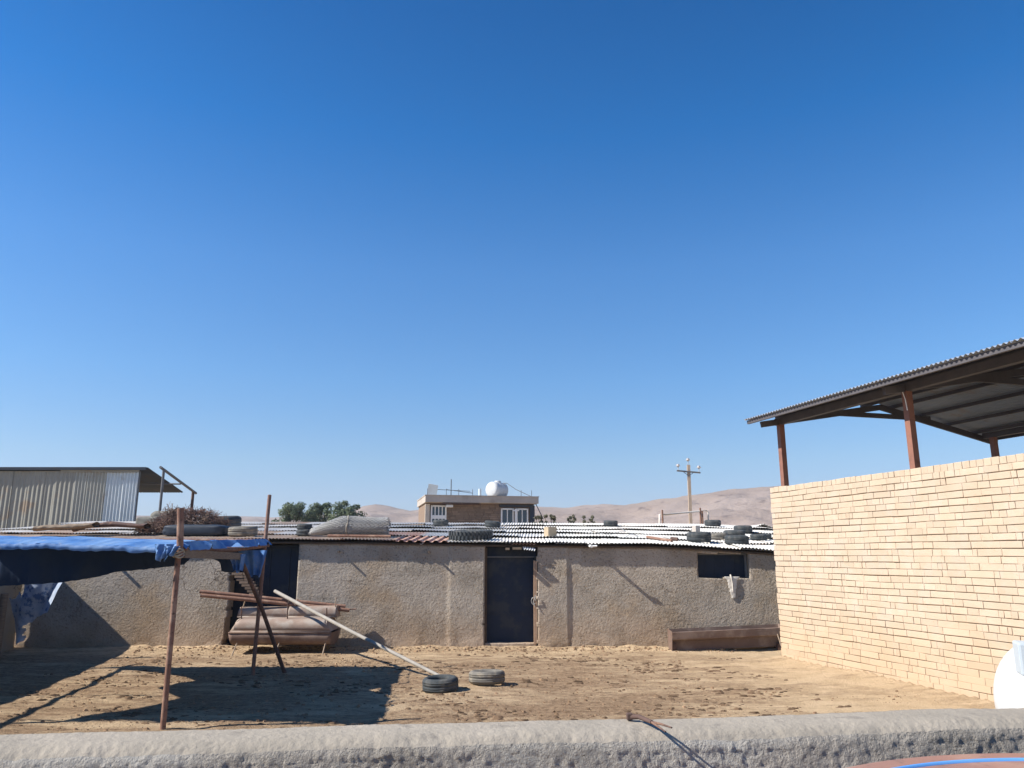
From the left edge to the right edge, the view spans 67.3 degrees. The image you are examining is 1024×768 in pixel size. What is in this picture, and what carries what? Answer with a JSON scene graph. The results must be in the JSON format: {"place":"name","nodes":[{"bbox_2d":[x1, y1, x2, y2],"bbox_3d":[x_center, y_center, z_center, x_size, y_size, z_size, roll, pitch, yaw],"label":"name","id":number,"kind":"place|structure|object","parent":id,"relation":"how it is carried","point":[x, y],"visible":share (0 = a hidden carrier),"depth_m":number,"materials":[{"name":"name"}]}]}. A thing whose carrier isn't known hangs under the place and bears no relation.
{"place":"outdoors","nodes":[
{"label":"outdoors","id":0,"kind":"place"},
{"bbox_2d":[136,486,778,526],"bbox_3d":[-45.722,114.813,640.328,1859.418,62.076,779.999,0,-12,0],"label":"hills","id":1,"kind":"structure","parent":0,"point":[749,506],"depth_m":473.21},
{"bbox_2d":[417,479,542,524],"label":"house","id":2,"kind":"structure","parent":0,"point":[432,505],"depth_m":49.07,"materials":[{"name":"beige concrete"}]},
{"bbox_2d":[430,505,446,522],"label":"window","id":3,"kind":"structure","parent":2,"relation":"in","point":[438,512],"depth_m":48.46,"materials":[{"name":"white paint"}]},
{"bbox_2d":[501,508,513,524],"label":"window","id":4,"kind":"structure","parent":2,"relation":"in","point":[507,514],"depth_m":49.35,"materials":[{"name":"white paint"}]},
{"bbox_2d":[486,481,529,495],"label":"water tank","id":5,"kind":"object","parent":2,"relation":"on","point":[496,488],"visible":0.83,"depth_m":50.76,"materials":[{"name":"white plastic"}]},
{"bbox_2d":[516,508,527,524],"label":"window","id":6,"kind":"structure","parent":2,"relation":"in","point":[522,515],"depth_m":49.55,"materials":[{"name":"white paint"}]},
{"bbox_2d":[0,634,995,734],"bbox_3d":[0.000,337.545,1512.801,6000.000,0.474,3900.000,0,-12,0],"label":"ground","id":7,"kind":"structure","parent":0,"point":[22,668],"depth_m":11.76,"materials":[{"name":"soil"}]},
{"bbox_2d":[0,593,8,654],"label":"wooden post","id":8,"kind":"object","parent":7,"relation":"on","point":[3,601],"visible":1,"depth_m":14.95,"materials":[{"name":"wood"}]},
{"bbox_2d":[0,585,21,651],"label":"boundary wall","id":9,"kind":"structure","parent":7,"relation":"on","point":[13,591],"depth_m":16.36,"materials":[{"name":"paint"}]},
{"bbox_2d":[0,467,182,530],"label":"tin shed","id":10,"kind":"structure","parent":7,"relation":"on","point":[34,496],"depth_m":26.82,"materials":[{"name":"grey metal"}]},
{"bbox_2d":[140,466,196,518],"bbox_3d":[-12.948,4.915,27.878,1.627,3.471,3.925,1,-13,-5],"label":"pipe stand","id":11,"kind":"object","parent":7,"relation":"on","point":[164,471],"visible":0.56,"depth_m":27.83,"materials":[{"name":"grey metal"}]},
{"bbox_2d":[124,495,286,729],"bbox_3d":[-6.945,2.951,10.920,6.110,3.172,6.615,0,-12,0],"label":"scaffold","id":12,"kind":"object","parent":7,"relation":"on","point":[210,553],"visible":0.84,"depth_m":10.49,"materials":[{"name":"wood"}]},
{"bbox_2d":[0,536,271,585],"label":"tarpaulin","id":13,"kind":"object","parent":12,"relation":"attached to","point":[38,560],"visible":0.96,"depth_m":13.77,"materials":[{"name":"blue plastic"}]},
{"bbox_2d":[9,582,61,644],"bbox_3d":[-9.449,4.478,15.211,1.350,1.374,0.298,-4,-13,19],"label":"torn cloth","id":14,"kind":"object","parent":13,"relation":"hanging from","point":[31,603],"visible":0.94,"depth_m":15.22,"materials":[{"name":"blue fabric"}]},
{"bbox_2d":[228,628,340,655],"bbox_3d":[-4.761,5.424,16.139,2.125,0.494,0.987,0,-12,0],"label":"feed trough","id":15,"kind":"object","parent":7,"relation":"on","point":[293,638],"visible":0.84,"depth_m":15.76,"materials":[{"name":"beige metal"}]},
{"bbox_2d":[230,602,339,631],"bbox_3d":[-4.761,4.899,16.255,2.068,0.588,0.869,0,-12,0],"label":"feed trough","id":16,"kind":"object","parent":15,"relation":"on","point":[293,624],"visible":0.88,"depth_m":15.83,"materials":[{"name":"beige metal"}]},
{"bbox_2d":[237,600,289,616],"bbox_3d":[-5.312,4.832,16.608,1.106,0.382,0.369,0,-12,0],"label":"feed trough","id":17,"kind":"object","parent":16,"relation":"on","point":[270,611],"visible":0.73,"depth_m":16.43,"materials":[{"name":"brown metal"}]},
{"bbox_2d":[200,593,349,611],"bbox_3d":[-5.077,4.702,16.514,3.147,0.408,0.078,1,-13,-6],"label":"long pipe","id":18,"kind":"object","parent":17,"relation":"on","point":[254,600],"visible":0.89,"depth_m":16.45,"materials":[{"name":"metal"}]},
{"bbox_2d":[288,597,340,617],"bbox_3d":[-4.262,4.812,16.592,1.063,0.414,0.389,0,-12,0],"label":"feed trough","id":19,"kind":"object","parent":16,"relation":"on","point":[299,611],"visible":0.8,"depth_m":16.41,"materials":[{"name":"brown metal"}]},
{"bbox_2d":[199,590,345,607],"bbox_3d":[-5.168,4.655,16.637,3.101,0.408,0.078,1,-13,-5],"label":"long pipe","id":20,"kind":"object","parent":19,"relation":"on","point":[263,597],"visible":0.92,"depth_m":16.60,"materials":[{"name":"metal"}]},
{"bbox_2d":[271,501,312,521],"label":"tree","id":21,"kind":"object","parent":7,"relation":"on","point":[295,510],"visible":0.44,"depth_m":60.89,"materials":[{"name":"green plant"}]},
{"bbox_2d":[305,502,332,521],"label":"tree","id":22,"kind":"object","parent":7,"relation":"on","point":[317,512],"visible":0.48,"depth_m":62.70,"materials":[{"name":"green plant"}]},
{"bbox_2d":[327,500,367,520],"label":"tree","id":23,"kind":"object","parent":7,"relation":"on","point":[339,510],"visible":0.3,"depth_m":61.96,"materials":[{"name":"green plant"}]},
{"bbox_2d":[274,589,437,674],"bbox_3d":[-3.049,4.604,14.419,0.074,1.266,5.956,12,-17,-43],"label":"pale pole","id":24,"kind":"object","parent":7,"relation":"on","point":[345,628],"visible":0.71,"depth_m":14.23,"materials":[{"name":"white metal"}]},
{"bbox_2d":[0,521,780,647],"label":"mud house","id":25,"kind":"structure","parent":7,"relation":"on","point":[569,584],"depth_m":17.02,"materials":[{"name":"paint"}]},
{"bbox_2d":[32,522,99,530],"bbox_3d":[-10.351,3.304,17.820,1.411,0.218,0.410,0,-12,0],"label":"felt roll","id":26,"kind":"object","parent":25,"relation":"on","point":[67,526],"visible":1,"depth_m":17.67,"materials":[{"name":"beige fabric"}]},
{"bbox_2d":[72,521,150,531],"bbox_3d":[-9.503,3.379,18.215,1.719,0.248,0.448,0,-12,0],"label":"old carpet","id":27,"kind":"object","parent":25,"relation":"on","point":[118,524],"visible":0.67,"depth_m":18.06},
{"bbox_2d":[135,516,162,530],"bbox_3d":[-9.524,3.689,20.283,0.632,0.370,0.610,0,-12,0],"label":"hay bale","id":28,"kind":"object","parent":25,"relation":"on","point":[141,520],"visible":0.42,"depth_m":20.02},
{"bbox_2d":[150,511,171,517],"bbox_3d":[-9.215,3.658,20.596,0.813,0.516,0.610,0,-12,0],"label":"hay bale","id":29,"kind":"object","parent":25,"relation":"on","point":[155,514],"visible":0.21,"depth_m":20.35},
{"bbox_2d":[129,501,232,534],"bbox_3d":[-8.067,3.366,18.826,2.146,0.914,1.286,0,-12,0],"label":"brushwood","id":30,"kind":"object","parent":25,"relation":"on","point":[157,524],"visible":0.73,"depth_m":18.53,"materials":[{"name":"brown plant"}]},
{"bbox_2d":[162,524,230,535],"bbox_3d":[-7.455,3.488,18.279,1.485,0.281,0.816,0,-12,0],"label":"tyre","id":31,"kind":"object","parent":25,"relation":"on","point":[202,530],"visible":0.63,"depth_m":17.91,"materials":[{"name":"black rubber"}]},
{"bbox_2d":[218,516,241,526],"bbox_3d":[-7.542,3.627,20.028,0.936,0.368,0.936,-1,-8,0],"label":"tyre","id":32,"kind":"object","parent":25,"relation":"on","point":[237,521],"visible":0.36,"depth_m":19.80,"materials":[{"name":"rubber"}]},
{"bbox_2d":[228,526,257,536],"bbox_3d":[-6.308,3.451,18.020,0.659,0.226,0.659,-1,-9,0],"label":"tyre","id":33,"kind":"object","parent":25,"relation":"on","point":[238,531],"visible":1,"depth_m":17.76,"materials":[{"name":"rubber"}]},
{"bbox_2d":[227,545,298,645],"bbox_3d":[-5.512,4.868,17.337,1.789,2.400,0.050,0,-13,0],"label":"door","id":34,"kind":"structure","parent":25,"relation":"in","point":[281,569],"depth_m":17.43,"materials":[{"name":"blue paint"}]},
{"bbox_2d":[296,529,310,535],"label":"tyre","id":35,"kind":"object","parent":25,"relation":"on","point":[304,532],"visible":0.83,"depth_m":18.04,"materials":[{"name":"rubber"}]},
{"bbox_2d":[297,524,311,529],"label":"tyre","id":36,"kind":"object","parent":35,"relation":"on","point":[303,526],"visible":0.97,"depth_m":18.13,"materials":[{"name":"rubber"}]},
{"bbox_2d":[308,515,390,534],"bbox_3d":[-3.845,3.354,18.154,1.918,0.509,0.581,0,-12,0],"label":"wire roll","id":37,"kind":"object","parent":25,"relation":"on","point":[379,526],"visible":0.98,"depth_m":17.98,"materials":[{"name":"metal"}]},
{"bbox_2d":[327,534,390,537],"bbox_3d":[-3.546,3.527,17.840,1.472,0.073,0.059,0,-13,2],"label":"rusty rod","id":38,"kind":"object","parent":25,"relation":"on","point":[338,535],"visible":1,"depth_m":17.81,"materials":[{"name":"metal"}]},
{"bbox_2d":[433,520,447,525],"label":"tyre","id":39,"kind":"object","parent":25,"relation":"on","point":[440,522],"visible":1,"depth_m":22.23,"materials":[{"name":"rubber"}]},
{"bbox_2d":[448,529,492,539],"bbox_3d":[-0.955,3.485,17.779,1.024,0.212,1.024,-1,-8,0],"label":"tyre","id":40,"kind":"object","parent":25,"relation":"on","point":[475,534],"visible":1,"depth_m":17.38,"materials":[{"name":"rubber"}]},
{"bbox_2d":[484,520,500,527],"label":"tyre","id":41,"kind":"object","parent":25,"relation":"on","point":[492,524],"visible":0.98,"depth_m":21.83,"materials":[{"name":"rubber"}]},
{"bbox_2d":[487,558,533,641],"bbox_3d":[-0.030,4.818,17.205,1.073,1.820,0.039,0,-13,0],"label":"door","id":42,"kind":"structure","parent":25,"relation":"in","point":[510,609],"depth_m":17.19,"materials":[{"name":"blue paint"}]},
{"bbox_2d":[544,527,556,536],"bbox_3d":[0.937,3.625,18.863,0.230,0.230,0.230,6,-14,-25],"label":"concrete block","id":43,"kind":"object","parent":25,"relation":"on","point":[550,531],"depth_m":18.77,"materials":[{"name":"beige concrete"}]},
{"bbox_2d":[604,520,617,525],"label":"tyre","id":44,"kind":"object","parent":25,"relation":"on","point":[610,522],"visible":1,"depth_m":22.63,"materials":[{"name":"rubber"}]},
{"bbox_2d":[646,536,672,541],"bbox_3d":[3.476,3.657,18.139,0.068,0.172,0.917,7,-14,-28],"label":"rusty pipe","id":45,"kind":"object","parent":25,"relation":"on","point":[658,538],"visible":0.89,"depth_m":18.10,"materials":[{"name":"metal"}]},
{"bbox_2d":[692,526,699,531],"bbox_3d":[5.085,4.004,21.237,0.158,0.173,0.158,7,-14,-28],"label":"concrete block","id":46,"kind":"object","parent":25,"relation":"on","point":[695,528],"depth_m":21.18,"materials":[{"name":"grey concrete"}]},
{"bbox_2d":[686,532,710,541],"bbox_3d":[4.438,3.631,18.261,0.575,0.226,0.574,-1,-8,0],"label":"tyre","id":47,"kind":"object","parent":25,"relation":"on","point":[698,536],"visible":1,"depth_m":18.03,"materials":[{"name":"rubber"}]},
{"bbox_2d":[704,520,720,525],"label":"tyre","id":48,"kind":"object","parent":25,"relation":"on","point":[712,522],"visible":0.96,"depth_m":23.28,"materials":[{"name":"rubber"}]},
{"bbox_2d":[711,533,727,539],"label":"tyre","id":49,"kind":"object","parent":25,"relation":"on","point":[717,536],"visible":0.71,"depth_m":18.99,"materials":[{"name":"rubber"}]},
{"bbox_2d":[697,553,746,576],"bbox_3d":[4.700,4.068,17.269,1.228,0.512,0.060,0,-13,0],"label":"window frame","id":50,"kind":"structure","parent":25,"relation":"in","point":[745,565],"depth_m":17.29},
{"bbox_2d":[723,530,744,534],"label":"tyre","id":51,"kind":"object","parent":25,"relation":"on","point":[735,532],"visible":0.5,"depth_m":19.43,"materials":[{"name":"rubber"}]},
{"bbox_2d":[724,535,748,544],"bbox_3d":[5.260,3.654,17.999,0.551,0.217,0.551,4,-9,-23],"label":"tyre","id":52,"kind":"object","parent":25,"relation":"on","point":[736,539],"visible":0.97,"depth_m":17.78,"materials":[{"name":"rubber"}]},
{"bbox_2d":[733,525,752,532],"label":"tyre","id":53,"kind":"object","parent":25,"relation":"on","point":[747,528],"visible":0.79,"depth_m":21.29,"materials":[{"name":"rubber"}]},
{"bbox_2d":[750,534,765,539],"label":"tyre","id":54,"kind":"object","parent":25,"relation":"on","point":[757,536],"visible":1,"depth_m":19.26,"materials":[{"name":"rubber"}]},
{"bbox_2d":[760,533,771,538],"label":"tyre","id":55,"kind":"object","parent":25,"relation":"on","point":[768,536],"visible":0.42,"depth_m":19.65,"materials":[{"name":"rubber"}]},
{"bbox_2d":[0,654,850,726],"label":"dung","id":56,"kind":"object","parent":7,"relation":"on","point":[256,685],"visible":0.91,"depth_m":11.39,"materials":[{"name":"brown soil"}]},
{"bbox_2d":[422,674,457,693],"bbox_3d":[-1.080,4.527,11.596,0.541,0.208,0.542,-2,-10,0],"label":"tyre","id":57,"kind":"object","parent":7,"relation":"on","point":[441,683],"visible":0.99,"depth_m":11.40,"materials":[{"name":"rubber"}]},
{"bbox_2d":[0,645,934,730],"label":"clods","id":58,"kind":"object","parent":7,"relation":"on","point":[372,651],"visible":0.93,"depth_m":13.04,"materials":[{"name":"brown soil"}]},
{"bbox_2d":[469,669,504,684],"bbox_3d":[-0.396,4.607,12.091,0.570,0.195,0.570,-10,-18,31],"label":"tyre","id":59,"kind":"object","parent":7,"relation":"on","point":[486,677],"visible":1,"depth_m":11.88,"materials":[{"name":"rubber"}]},
{"bbox_2d":[0,708,1023,767],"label":"parapet wall","id":60,"kind":"structure","parent":7,"relation":"on","point":[836,740],"depth_m":2.44,"materials":[{"name":"grey concrete"}]},
{"bbox_2d":[626,713,671,732],"bbox_3d":[0.447,1.103,2.496,0.042,0.027,0.292,4,-13,-16],"label":"forked iron bar","id":61,"kind":"object","parent":60,"relation":"on","point":[630,716],"visible":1,"depth_m":2.54,"materials":[{"name":"brown metal"}]},
{"bbox_2d":[533,514,547,524],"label":"shrub","id":62,"kind":"object","parent":7,"relation":"on","point":[539,517],"visible":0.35,"depth_m":43.39,"materials":[{"name":"green plant"}]},
{"bbox_2d":[549,514,555,524],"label":"shrub","id":63,"kind":"object","parent":7,"relation":"on","point":[552,517],"visible":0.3,"depth_m":43.38,"materials":[{"name":"green plant"}]},
{"bbox_2d":[567,515,575,522],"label":"shrub","id":64,"kind":"object","parent":7,"relation":"on","point":[573,518],"visible":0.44,"depth_m":45.25,"materials":[{"name":"green plant"}]},
{"bbox_2d":[582,515,594,523],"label":"shrub","id":65,"kind":"object","parent":7,"relation":"on","point":[590,519],"visible":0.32,"depth_m":45.19,"materials":[{"name":"green plant"}]},
{"bbox_2d":[659,508,708,523],"bbox_3d":[6.691,5.910,29.675,2.764,2.305,0.216,9,-15,-36],"label":"gas pipe","id":66,"kind":"object","parent":7,"relation":"on","point":[700,511],"visible":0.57,"depth_m":30.19,"materials":[{"name":"metal"}]},
{"bbox_2d":[676,458,700,523],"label":"utility pole","id":67,"kind":"object","parent":7,"relation":"on","point":[689,472],"visible":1,"depth_m":57.65,"materials":[{"name":"concrete"}]},
{"bbox_2d":[667,624,782,650],"bbox_3d":[4.585,5.437,16.369,2.429,0.590,0.644,0,-12,0],"label":"feed trough","id":68,"kind":"object","parent":7,"relation":"on","point":[729,637],"visible":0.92,"depth_m":16.32,"materials":[{"name":"brown metal"}]},
{"bbox_2d":[744,337,1023,485],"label":"steel canopy","id":69,"kind":"object","parent":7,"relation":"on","point":[978,395],"visible":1,"depth_m":14.82,"materials":[{"name":"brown metal"}]},
{"bbox_2d":[770,453,1023,701],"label":"brick wall","id":70,"kind":"structure","parent":7,"relation":"on","point":[915,576],"depth_m":12.14,"materials":[{"name":"beige brick"}]},
{"bbox_2d":[993,640,1023,708],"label":"water tank","id":71,"kind":"object","parent":7,"relation":"on","point":[1008,688],"visible":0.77,"depth_m":7.54,"materials":[{"name":"white plastic"}]},
{"bbox_2d":[0,0,1023,516],"label":"sky","id":72,"kind":"structure","parent":0,"point":[361,252],"materials":[{"name":"blue"}]},
{"bbox_2d":[847,753,1023,767],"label":"rusty tank","id":73,"kind":"object","parent":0,"point":[1000,760],"visible":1,"depth_m":2.14,"materials":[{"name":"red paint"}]}
]}

